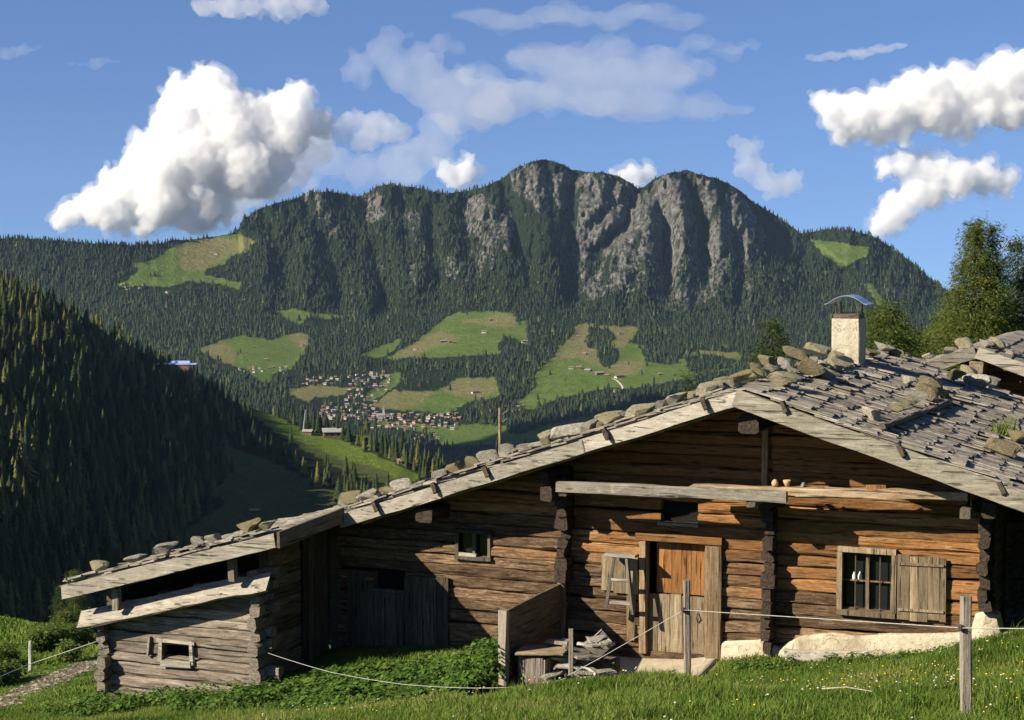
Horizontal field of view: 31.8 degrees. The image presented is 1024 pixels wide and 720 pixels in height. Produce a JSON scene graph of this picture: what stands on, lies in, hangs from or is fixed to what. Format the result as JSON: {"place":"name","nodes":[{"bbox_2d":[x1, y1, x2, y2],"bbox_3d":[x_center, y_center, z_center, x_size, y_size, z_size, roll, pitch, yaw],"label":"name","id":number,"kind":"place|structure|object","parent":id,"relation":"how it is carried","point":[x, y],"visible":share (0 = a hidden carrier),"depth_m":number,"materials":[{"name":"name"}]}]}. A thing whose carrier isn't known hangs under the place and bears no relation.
{"place":"outdoors","nodes":[
{"label":"outdoors","id":0,"kind":"place"},
{"bbox_2d":[0,284,435,644],"bbox_3d":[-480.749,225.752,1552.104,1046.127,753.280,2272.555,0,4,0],"label":"hillside","id":1,"kind":"structure","parent":0,"point":[269,488],"depth_m":1714.17,"materials":[{"name":"plant"}]},
{"bbox_2d":[0,574,9,610],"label":"spruce tree","id":2,"kind":"object","parent":1,"relation":"on","point":[3,592],"visible":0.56,"depth_m":796.96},
{"bbox_2d":[6,580,15,616],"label":"spruce tree","id":3,"kind":"object","parent":1,"relation":"on","point":[11,603],"visible":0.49,"depth_m":796.44,"materials":[{"name":"plant"}]},
{"bbox_2d":[12,591,27,619],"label":"spruce tree","id":4,"kind":"object","parent":1,"relation":"on","point":[22,612],"visible":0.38,"depth_m":797.94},
{"bbox_2d":[26,595,35,621],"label":"spruce tree","id":5,"kind":"object","parent":1,"relation":"on","point":[29,611],"visible":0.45,"depth_m":811.64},
{"bbox_2d":[44,574,54,604],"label":"spruce tree","id":6,"kind":"object","parent":1,"relation":"on","point":[47,584],"visible":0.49,"depth_m":865.08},
{"bbox_2d":[49,551,68,602],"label":"spruce tree","id":7,"kind":"object","parent":1,"relation":"on","point":[54,562],"visible":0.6,"depth_m":914.30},
{"bbox_2d":[157,361,197,381],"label":"lift station","id":8,"kind":"object","parent":1,"relation":"on","point":[187,367],"visible":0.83,"depth_m":1989.92,"materials":[{"name":"metal"}]},
{"bbox_2d":[0,267,465,609],"bbox_3d":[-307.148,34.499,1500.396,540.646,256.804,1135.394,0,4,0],"label":"hillside forest","id":9,"kind":"object","parent":1,"relation":"on","point":[65,527],"visible":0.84,"depth_m":1435.39,"materials":[{"name":"plant"}]},
{"bbox_2d":[322,428,341,438],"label":"farmhouse","id":10,"kind":"object","parent":1,"relation":"on","point":[334,433],"visible":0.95,"depth_m":1949.04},
{"bbox_2d":[0,159,971,466],"bbox_3d":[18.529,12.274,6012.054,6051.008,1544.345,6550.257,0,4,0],"label":"mountain","id":11,"kind":"structure","parent":0,"point":[196,261],"depth_m":7171.39,"materials":[{"name":"plant"}]},
{"bbox_2d":[0,160,971,468],"bbox_3d":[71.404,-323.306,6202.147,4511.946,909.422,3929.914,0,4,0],"label":"mountain forest","id":12,"kind":"object","parent":11,"relation":"on","point":[514,382],"visible":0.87,"depth_m":6972.17,"materials":[{"name":"plant"}]},
{"bbox_2d":[0,615,1023,719],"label":"meadow","id":13,"kind":"structure","parent":0,"point":[330,656],"depth_m":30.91,"materials":[{"name":"plant"}]},
{"bbox_2d":[0,621,93,686],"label":"brush","id":14,"kind":"object","parent":13,"relation":"on","point":[58,638],"visible":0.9,"depth_m":59.10,"materials":[{"name":"green plant"}]},
{"bbox_2d":[0,661,97,706],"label":"path rubble","id":15,"kind":"object","parent":13,"relation":"on","point":[72,670],"visible":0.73,"depth_m":46.38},
{"bbox_2d":[48,583,71,618],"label":"young spruce","id":16,"kind":"object","parent":13,"relation":"on","point":[60,599],"visible":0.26,"depth_m":181.73,"materials":[{"name":"green plant"}]},
{"bbox_2d":[48,603,95,636],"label":"young larch","id":17,"kind":"object","parent":13,"relation":"on","point":[65,616],"visible":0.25,"depth_m":66.69,"materials":[{"name":"green plant"}]},
{"bbox_2d":[63,569,91,629],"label":"young larch","id":18,"kind":"object","parent":13,"relation":"on","point":[73,599],"visible":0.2,"depth_m":191.88,"materials":[{"name":"green plant"}]},
{"bbox_2d":[495,408,507,459],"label":"utility pole","id":19,"kind":"object","parent":13,"relation":"on","point":[499,436],"visible":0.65,"depth_m":70.31,"materials":[{"name":"brown wood"}]},
{"bbox_2d":[34,629,1004,716],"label":"weeds","id":20,"kind":"object","parent":13,"relation":"on","point":[481,667],"visible":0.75,"depth_m":28.42,"materials":[{"name":"green plant"}]},
{"bbox_2d":[262,634,1023,719],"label":"wildflowers","id":21,"kind":"object","parent":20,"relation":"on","point":[771,680],"visible":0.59,"depth_m":20.63,"materials":[{"name":"plant"}]},
{"bbox_2d":[498,583,565,687],"bbox_3d":[0.352,4.385,28.792,0.144,1.658,2.596,2,4,23],"label":"plank windbreak","id":22,"kind":"object","parent":13,"relation":"on","point":[539,618],"visible":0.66,"depth_m":28.57,"materials":[{"name":"brown wood"}]},
{"bbox_2d":[59,295,1023,699],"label":"alpine hut","id":23,"kind":"object","parent":13,"relation":"on","point":[675,495],"visible":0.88,"depth_m":29.30,"materials":[{"name":"brown wood"}]},
{"bbox_2d":[90,560,109,569],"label":"roof stone","id":24,"kind":"object","parent":23,"relation":"on","point":[99,564],"visible":0.99,"depth_m":30.27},
{"bbox_2d":[123,554,147,562],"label":"roof stone","id":25,"kind":"object","parent":23,"relation":"on","point":[134,558],"visible":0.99,"depth_m":29.95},
{"bbox_2d":[152,541,178,554],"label":"roof stone","id":26,"kind":"object","parent":23,"relation":"on","point":[160,548],"visible":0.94,"depth_m":29.70,"materials":[{"name":"stone"}]},
{"bbox_2d":[146,636,195,668],"bbox_3d":[-5.665,4.917,30.480,1.032,0.600,0.370,2,4,22],"label":"wing window","id":27,"kind":"structure","parent":23,"relation":"in","point":[181,650],"depth_m":30.39,"materials":[{"name":"grey wood"}]},
{"bbox_2d":[190,536,203,547],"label":"roof stone","id":28,"kind":"object","parent":23,"relation":"on","point":[195,540],"visible":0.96,"depth_m":29.45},
{"bbox_2d":[204,533,221,542],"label":"roof stone","id":29,"kind":"object","parent":23,"relation":"on","point":[212,538],"visible":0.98,"depth_m":29.35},
{"bbox_2d":[236,517,260,534],"bbox_3d":[-4.243,2.690,29.175,0.302,0.296,0.498,-3,5,-40],"label":"roof stone","id":30,"kind":"object","parent":23,"relation":"on","point":[249,525],"visible":0.87,"depth_m":29.01,"materials":[{"name":"stone"}]},
{"bbox_2d":[258,520,276,529],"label":"roof stone","id":31,"kind":"object","parent":23,"relation":"on","point":[265,525],"visible":0.87,"depth_m":28.95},
{"bbox_2d":[338,490,360,507],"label":"roof stone","id":32,"kind":"object","parent":23,"relation":"on","point":[348,497],"visible":0.79,"depth_m":30.79,"materials":[{"name":"stone"}]},
{"bbox_2d":[390,478,412,489],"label":"roof stone","id":33,"kind":"object","parent":23,"relation":"on","point":[397,484],"visible":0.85,"depth_m":30.24,"materials":[{"name":"stone"}]},
{"bbox_2d":[445,462,463,471],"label":"roof stone","id":34,"kind":"object","parent":23,"relation":"on","point":[454,467],"visible":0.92,"depth_m":29.76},
{"bbox_2d":[464,456,478,467],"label":"roof stone","id":35,"kind":"object","parent":23,"relation":"on","point":[470,461],"visible":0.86,"depth_m":29.62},
{"bbox_2d":[454,528,492,561],"bbox_3d":[-0.649,3.132,30.537,0.672,0.530,0.148,2,4,22],"label":"window","id":36,"kind":"structure","parent":23,"relation":"in","point":[468,545],"depth_m":30.54,"materials":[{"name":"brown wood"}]},
{"bbox_2d":[476,449,500,461],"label":"roof stone","id":37,"kind":"object","parent":23,"relation":"on","point":[485,455],"visible":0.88,"depth_m":29.41,"materials":[{"name":"stone"}]},
{"bbox_2d":[499,443,515,454],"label":"roof stone","id":38,"kind":"object","parent":23,"relation":"on","point":[507,448],"visible":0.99,"depth_m":29.31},
{"bbox_2d":[537,429,551,444],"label":"roof stone","id":39,"kind":"object","parent":23,"relation":"on","point":[545,434],"visible":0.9,"depth_m":28.92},
{"bbox_2d":[550,422,584,439],"bbox_3d":[0.903,1.153,28.823,0.596,0.242,0.448,-11,0,10],"label":"roof stone","id":40,"kind":"object","parent":23,"relation":"on","point":[563,431],"visible":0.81,"depth_m":28.68,"materials":[{"name":"stone"}]},
{"bbox_2d":[581,419,596,429],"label":"roof stone","id":41,"kind":"object","parent":23,"relation":"on","point":[589,424],"visible":0.83,"depth_m":28.53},
{"bbox_2d":[594,411,625,424],"bbox_3d":[1.565,0.903,28.498,0.524,0.202,0.366,-17,-2,31],"label":"roof stone","id":42,"kind":"object","parent":23,"relation":"on","point":[608,417],"visible":0.88,"depth_m":28.35,"materials":[{"name":"stone"}]},
{"bbox_2d":[604,552,638,614],"bbox_3d":[1.797,3.622,29.307,0.531,0.969,0.355,2,4,22],"label":"wooden trestle","id":43,"kind":"object","parent":23,"relation":"hanging from","point":[626,556],"visible":1,"depth_m":29.16,"materials":[{"name":"grey wood"}]},
{"bbox_2d":[624,403,654,416],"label":"roof stone","id":44,"kind":"object","parent":23,"relation":"on","point":[637,410],"visible":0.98,"depth_m":28.04,"materials":[{"name":"stone"}]},
{"bbox_2d":[664,392,685,404],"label":"roof stone","id":45,"kind":"object","parent":23,"relation":"on","point":[671,399],"visible":0.93,"depth_m":27.78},
{"bbox_2d":[648,593,704,654],"bbox_3d":[2.669,4.306,29.255,0.960,0.996,0.131,2,4,22],"label":"lower door","id":46,"kind":"structure","parent":23,"relation":"in","point":[668,636],"depth_m":29.29,"materials":[{"name":"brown wood"}]},
{"bbox_2d":[657,542,704,595],"bbox_3d":[2.763,3.387,29.270,0.845,0.835,0.046,2,4,22],"label":"upper door","id":47,"kind":"structure","parent":23,"relation":"in","point":[676,562],"depth_m":29.27,"materials":[{"name":"orange wood"}]},
{"bbox_2d":[695,380,720,395],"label":"roof stone","id":48,"kind":"object","parent":23,"relation":"on","point":[704,387],"visible":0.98,"depth_m":27.50,"materials":[{"name":"stone"}]},
{"bbox_2d":[729,369,753,382],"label":"roof stone","id":49,"kind":"object","parent":23,"relation":"on","point":[743,375],"visible":0.85,"depth_m":28.29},
{"bbox_2d":[751,366,764,377],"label":"roof stone","id":50,"kind":"object","parent":23,"relation":"on","point":[760,372],"visible":1,"depth_m":28.39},
{"bbox_2d":[758,354,773,365],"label":"roof stone","id":51,"kind":"object","parent":23,"relation":"on","point":[765,360],"visible":0.86,"depth_m":29.15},
{"bbox_2d":[762,364,781,373],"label":"roof stone","id":52,"kind":"object","parent":23,"relation":"on","point":[768,368],"visible":0.89,"depth_m":28.88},
{"bbox_2d":[766,371,802,385],"bbox_3d":[4.228,0.323,28.060,0.542,0.272,0.406,20,16,27],"label":"roof stone","id":53,"kind":"object","parent":23,"relation":"on","point":[780,378],"visible":0.94,"depth_m":27.97,"materials":[{"name":"stone"}]},
{"bbox_2d":[777,357,791,368],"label":"roof stone","id":54,"kind":"object","parent":23,"relation":"on","point":[783,362],"visible":0.72,"depth_m":29.95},
{"bbox_2d":[782,346,809,359],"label":"roof stone","id":55,"kind":"object","parent":23,"relation":"on","point":[796,353],"visible":0.88,"depth_m":30.65,"materials":[{"name":"stone"}]},
{"bbox_2d":[796,357,825,375],"bbox_3d":[4.936,0.103,30.018,0.385,0.315,0.515,-1,4,-20],"label":"roof stone","id":56,"kind":"object","parent":23,"relation":"on","point":[807,366],"visible":0.91,"depth_m":29.85,"materials":[{"name":"stone"}]},
{"bbox_2d":[803,342,831,355],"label":"roof stone","id":57,"kind":"object","parent":23,"relation":"on","point":[815,348],"visible":1,"depth_m":32.13,"materials":[{"name":"stone"}]},
{"bbox_2d":[816,366,840,379],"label":"roof stone","id":58,"kind":"object","parent":23,"relation":"on","point":[828,374],"visible":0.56,"depth_m":30.11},
{"bbox_2d":[824,356,850,370],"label":"roof stone","id":59,"kind":"object","parent":23,"relation":"on","point":[837,364],"visible":0.92,"depth_m":31.41,"materials":[{"name":"stone"}]},
{"bbox_2d":[836,545,897,618],"bbox_3d":[5.535,3.450,28.039,0.936,1.081,0.229,2,4,22],"label":"window","id":60,"kind":"structure","parent":23,"relation":"in","point":[877,589],"depth_m":28.08,"materials":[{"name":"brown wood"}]},
{"bbox_2d":[862,406,880,421],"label":"roof stone","id":61,"kind":"object","parent":23,"relation":"on","point":[873,414],"visible":0.98,"depth_m":27.55,"materials":[{"name":"stone"}]},
{"bbox_2d":[874,341,895,351],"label":"roof stone","id":62,"kind":"object","parent":23,"relation":"on","point":[884,347],"visible":1,"depth_m":35.89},
{"bbox_2d":[887,401,913,411],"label":"roof stone","id":63,"kind":"object","parent":23,"relation":"on","point":[896,406],"visible":1,"depth_m":28.77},
{"bbox_2d":[901,374,916,384],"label":"roof stone","id":64,"kind":"object","parent":23,"relation":"on","point":[909,380],"visible":0.96,"depth_m":32.51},
{"bbox_2d":[879,400,952,429],"bbox_3d":[6.613,0.870,29.258,0.113,0.160,5.325,2,4,24],"label":"roof pole","id":65,"kind":"object","parent":23,"relation":"on","point":[907,417],"visible":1,"depth_m":28.76,"materials":[{"name":"grey wood"}]},
{"bbox_2d":[904,391,928,401],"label":"roof stone","id":66,"kind":"object","parent":23,"relation":"on","point":[918,396],"visible":0.83,"depth_m":30.43,"materials":[{"name":"stone"}]},
{"bbox_2d":[915,383,938,401],"bbox_3d":[7.287,0.552,31.538,0.456,0.262,0.398,15,10,23],"label":"roof stone","id":67,"kind":"object","parent":23,"relation":"on","point":[931,391],"visible":0.81,"depth_m":31.41,"materials":[{"name":"stone"}]},
{"bbox_2d":[919,375,942,389],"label":"roof stone","id":68,"kind":"object","parent":23,"relation":"on","point":[930,381],"visible":0.69,"depth_m":32.11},
{"bbox_2d":[947,369,966,379],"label":"roof stone","id":69,"kind":"object","parent":23,"relation":"on","point":[953,374],"visible":1,"depth_m":35.01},
{"bbox_2d":[960,364,977,373],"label":"roof stone","id":70,"kind":"object","parent":23,"relation":"on","point":[967,369],"visible":0.48,"depth_m":35.73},
{"bbox_2d":[962,374,991,388],"bbox_3d":[9.158,0.420,35.230,0.383,0.296,0.617,-4,5,-43],"label":"roof stone","id":71,"kind":"object","parent":23,"relation":"on","point":[979,381],"visible":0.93,"depth_m":35.13,"materials":[{"name":"stone"}]},
{"bbox_2d":[982,415,1019,434],"bbox_3d":[8.175,1.069,30.167,0.694,0.340,0.538,0,4,0],"label":"roof grass tuft","id":72,"kind":"object","parent":23,"relation":"on","point":[1002,430],"visible":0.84,"depth_m":30.11,"materials":[{"name":"plant"}]},
{"bbox_2d":[983,437,1020,457],"bbox_3d":[7.641,1.377,28.064,0.550,0.251,0.355,17,11,24],"label":"roof stone","id":73,"kind":"object","parent":23,"relation":"on","point":[1004,448],"visible":0.98,"depth_m":27.96,"materials":[{"name":"stone"}]},
{"bbox_2d":[1006,428,1023,441],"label":"roof stone","id":74,"kind":"object","parent":23,"relation":"on","point":[1016,436],"visible":1,"depth_m":29.63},
{"bbox_2d":[515,645,568,685],"bbox_3d":[0.489,4.867,27.829,0.769,0.847,0.557,1,4,17],"label":"bench","id":75,"kind":"object","parent":13,"relation":"on","point":[534,668],"visible":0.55,"depth_m":27.68,"materials":[{"name":"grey wood"}]},
{"bbox_2d":[564,628,573,678],"bbox_3d":[0.743,4.087,23.510,0.141,1.155,0.084,-2,4,-24],"label":"fence post","id":76,"kind":"object","parent":13,"relation":"on","point":[571,649],"visible":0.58,"depth_m":23.48,"materials":[{"name":"grey wood"}]},
{"bbox_2d":[269,653,565,687],"bbox_3d":[-1.888,4.478,26.208,0.793,1.035,7.504,-3,5,-40],"label":"fence wire","id":77,"kind":"object","parent":76,"relation":"attached to","point":[387,682],"visible":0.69,"depth_m":25.96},
{"bbox_2d":[563,660,599,679],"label":"old beam","id":78,"kind":"structure","parent":13,"relation":"on","point":[594,664],"depth_m":28.25,"materials":[{"name":"grey wood"}]},
{"bbox_2d":[578,629,612,666],"bbox_3d":[1.283,4.520,28.137,0.663,0.624,0.059,-1,4,-8],"label":"leaning slab","id":79,"kind":"object","parent":78,"relation":"on","point":[599,652],"depth_m":28.12,"materials":[{"name":"grey wood"}]},
{"bbox_2d":[593,656,619,676],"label":"old beam","id":80,"kind":"structure","parent":13,"relation":"on","point":[607,662],"depth_m":28.26,"materials":[{"name":"brown wood"}]},
{"bbox_2d":[607,655,717,676],"bbox_3d":[2.068,5.221,28.476,2.030,0.837,1.980,2,4,22],"label":"doorstep","id":81,"kind":"object","parent":13,"relation":"on","point":[701,665],"visible":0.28,"depth_m":29.02,"materials":[{"name":"stone"}]},
{"bbox_2d":[681,579,690,675],"bbox_3d":[2.106,3.420,21.761,0.138,1.532,0.120,0,4,0],"label":"fence post","id":82,"kind":"object","parent":13,"relation":"on","point":[687,626],"visible":0.84,"depth_m":21.72,"materials":[{"name":"grey wood"}]},
{"bbox_2d":[673,368,701,400],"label":"young spruce","id":83,"kind":"object","parent":13,"relation":"on","point":[688,389],"visible":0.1,"depth_m":48.11,"materials":[{"name":"green plant"}]},
{"bbox_2d":[736,315,799,390],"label":"young spruce","id":84,"kind":"object","parent":13,"relation":"on","point":[778,338],"visible":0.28,"depth_m":61.87,"materials":[{"name":"green plant"}]},
{"bbox_2d":[784,649,899,660],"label":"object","id":85,"kind":"structure","parent":13,"relation":"on","point":[806,655],"depth_m":27.99,"materials":[{"name":"grey"}]},
{"bbox_2d":[861,294,933,360],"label":"young larch","id":86,"kind":"object","parent":13,"relation":"on","point":[889,315],"visible":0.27,"depth_m":81.69,"materials":[{"name":"green plant"}]},
{"bbox_2d":[913,327,936,357],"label":"larch tree","id":87,"kind":"object","parent":13,"relation":"on","point":[922,336],"visible":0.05,"depth_m":103.92,"materials":[{"name":"green plant"}]},
{"bbox_2d":[921,301,966,367],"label":"larch tree","id":88,"kind":"object","parent":13,"relation":"on","point":[944,327],"visible":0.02,"depth_m":91.83,"materials":[{"name":"green plant"}]},
{"bbox_2d":[958,595,971,715],"bbox_3d":[4.073,2.838,16.212,0.148,1.437,0.125,0,4,0],"label":"fence post","id":89,"kind":"object","parent":13,"relation":"on","point":[965,662],"visible":0.97,"depth_m":16.17,"materials":[{"name":"grey wood"}]},
{"bbox_2d":[686,610,957,627],"bbox_3d":[3.053,2.707,18.912,0.008,0.986,5.841,-1,4,-20],"label":"fence wire","id":90,"kind":"object","parent":89,"relation":"attached to","point":[827,619],"visible":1,"depth_m":18.33,"materials":[{"name":"metal"}]},
{"bbox_2d":[913,215,1021,370],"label":"larch tree","id":91,"kind":"object","parent":13,"relation":"on","point":[970,286],"visible":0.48,"depth_m":87.57,"materials":[{"name":"green plant"}]},
{"bbox_2d":[921,330,1023,396],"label":"hut","id":92,"kind":"object","parent":13,"relation":"on","point":[992,361],"visible":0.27,"depth_m":37.20,"materials":[{"name":"grey wood"}]},
{"bbox_2d":[955,337,973,348],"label":"roof stone","id":93,"kind":"object","parent":92,"relation":"on","point":[964,343],"visible":0.95,"depth_m":37.36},
{"bbox_2d":[989,337,1005,349],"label":"roof stone","id":94,"kind":"object","parent":92,"relation":"on","point":[999,344],"visible":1,"depth_m":37.41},
{"bbox_2d":[949,210,1023,370],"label":"larch tree","id":95,"kind":"object","parent":13,"relation":"on","point":[1001,270],"visible":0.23,"depth_m":88.13,"materials":[{"name":"green plant"}]},
{"bbox_2d":[985,229,1023,330],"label":"spruce tree","id":96,"kind":"object","parent":13,"relation":"on","point":[1018,246],"visible":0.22,"depth_m":95.77,"materials":[{"name":"green plant"}]},
{"bbox_2d":[1002,263,1023,370],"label":"spruce tree","id":97,"kind":"object","parent":13,"relation":"on","point":[1020,294],"visible":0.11,"depth_m":89.78,"materials":[{"name":"green plant"}]},
{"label":"wood slab","id":98,"kind":"object","parent":13,"relation":"on","visible":0},
{"bbox_2d":[540,669,565,680],"bbox_3d":[0.625,4.829,27.626,0.404,0.063,0.192,-12,15,-42],"label":"wood slab","id":99,"kind":"object","parent":98,"relation":"on","point":[557,672],"depth_m":27.61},
{"bbox_2d":[0,0,1023,315],"label":"sky","id":100,"kind":"structure","parent":0,"point":[901,121],"materials":[{"name":"blue"}]},
{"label":"wood slab","id":101,"kind":"object","parent":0,"visible":0},
{"bbox_2d":[574,672,591,677],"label":"wood slab","id":102,"kind":"object","parent":101,"relation":"on","point":[578,675],"depth_m":27.33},
{"bbox_2d":[563,663,594,670],"bbox_3d":[1.031,4.713,27.580,0.368,0.057,0.390,10,-3,-30],"label":"wood slab","id":103,"kind":"object","parent":102,"relation":"on","point":[576,666],"depth_m":27.54,"materials":[{"name":"grey wood"}]},
{"bbox_2d":[553,659,577,669],"bbox_3d":[0.831,4.658,27.710,0.282,0.066,0.431,-6,11,22],"label":"wood slab","id":104,"kind":"object","parent":103,"relation":"on","point":[561,665],"depth_m":27.60,"materials":[{"name":"grey wood"}]},
{"bbox_2d":[580,666,608,675],"bbox_3d":[1.259,4.741,27.428,0.297,0.063,0.413,14,2,-35],"label":"wood slab","id":105,"kind":"object","parent":102,"relation":"on","point":[591,669],"depth_m":27.36,"materials":[{"name":"grey wood"}]},
{"bbox_2d":[590,668,616,675],"bbox_3d":[1.379,4.753,27.354,0.403,0.076,0.200,0,3,-33],"label":"wood slab","id":106,"kind":"object","parent":105,"relation":"on","point":[605,671],"depth_m":27.32,"materials":[{"name":"grey wood"}]},
{"label":"wood slab","id":107,"kind":"object","parent":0,"visible":0},
{"bbox_2d":[562,645,589,653],"bbox_3d":[0.982,4.474,27.870,0.393,0.059,0.340,12,-2,-9],"label":"wood slab","id":108,"kind":"object","parent":107,"relation":"on","point":[577,649],"depth_m":27.74,"materials":[{"name":"grey wood"}]},
{"bbox_2d":[544,639,568,645],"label":"wood slab","id":109,"kind":"object","parent":108,"relation":"on","point":[565,642],"depth_m":27.92,"materials":[{"name":"grey wood"}]},
{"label":"wood slab","id":110,"kind":"object","parent":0,"visible":0},
{"bbox_2d":[573,653,599,660],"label":"wood slab","id":111,"kind":"object","parent":110,"relation":"on","point":[594,657],"depth_m":27.52,"materials":[{"name":"wood"}]},
{"bbox_2d":[573,652,593,655],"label":"wood slab","id":112,"kind":"object","parent":111,"relation":"on","point":[579,654],"depth_m":27.59,"materials":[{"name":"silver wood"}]},
{"bbox_2d":[577,642,602,648],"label":"wood slab","id":113,"kind":"object","parent":112,"relation":"on","point":[581,643],"depth_m":27.75,"materials":[{"name":"wood"}]},
{"bbox_2d":[583,635,607,643],"bbox_3d":[1.274,4.332,27.838,0.293,0.056,0.326,-10,10,37],"label":"wood slab","id":114,"kind":"object","parent":113,"relation":"on","point":[597,638],"depth_m":27.81,"materials":[{"name":"wood"}]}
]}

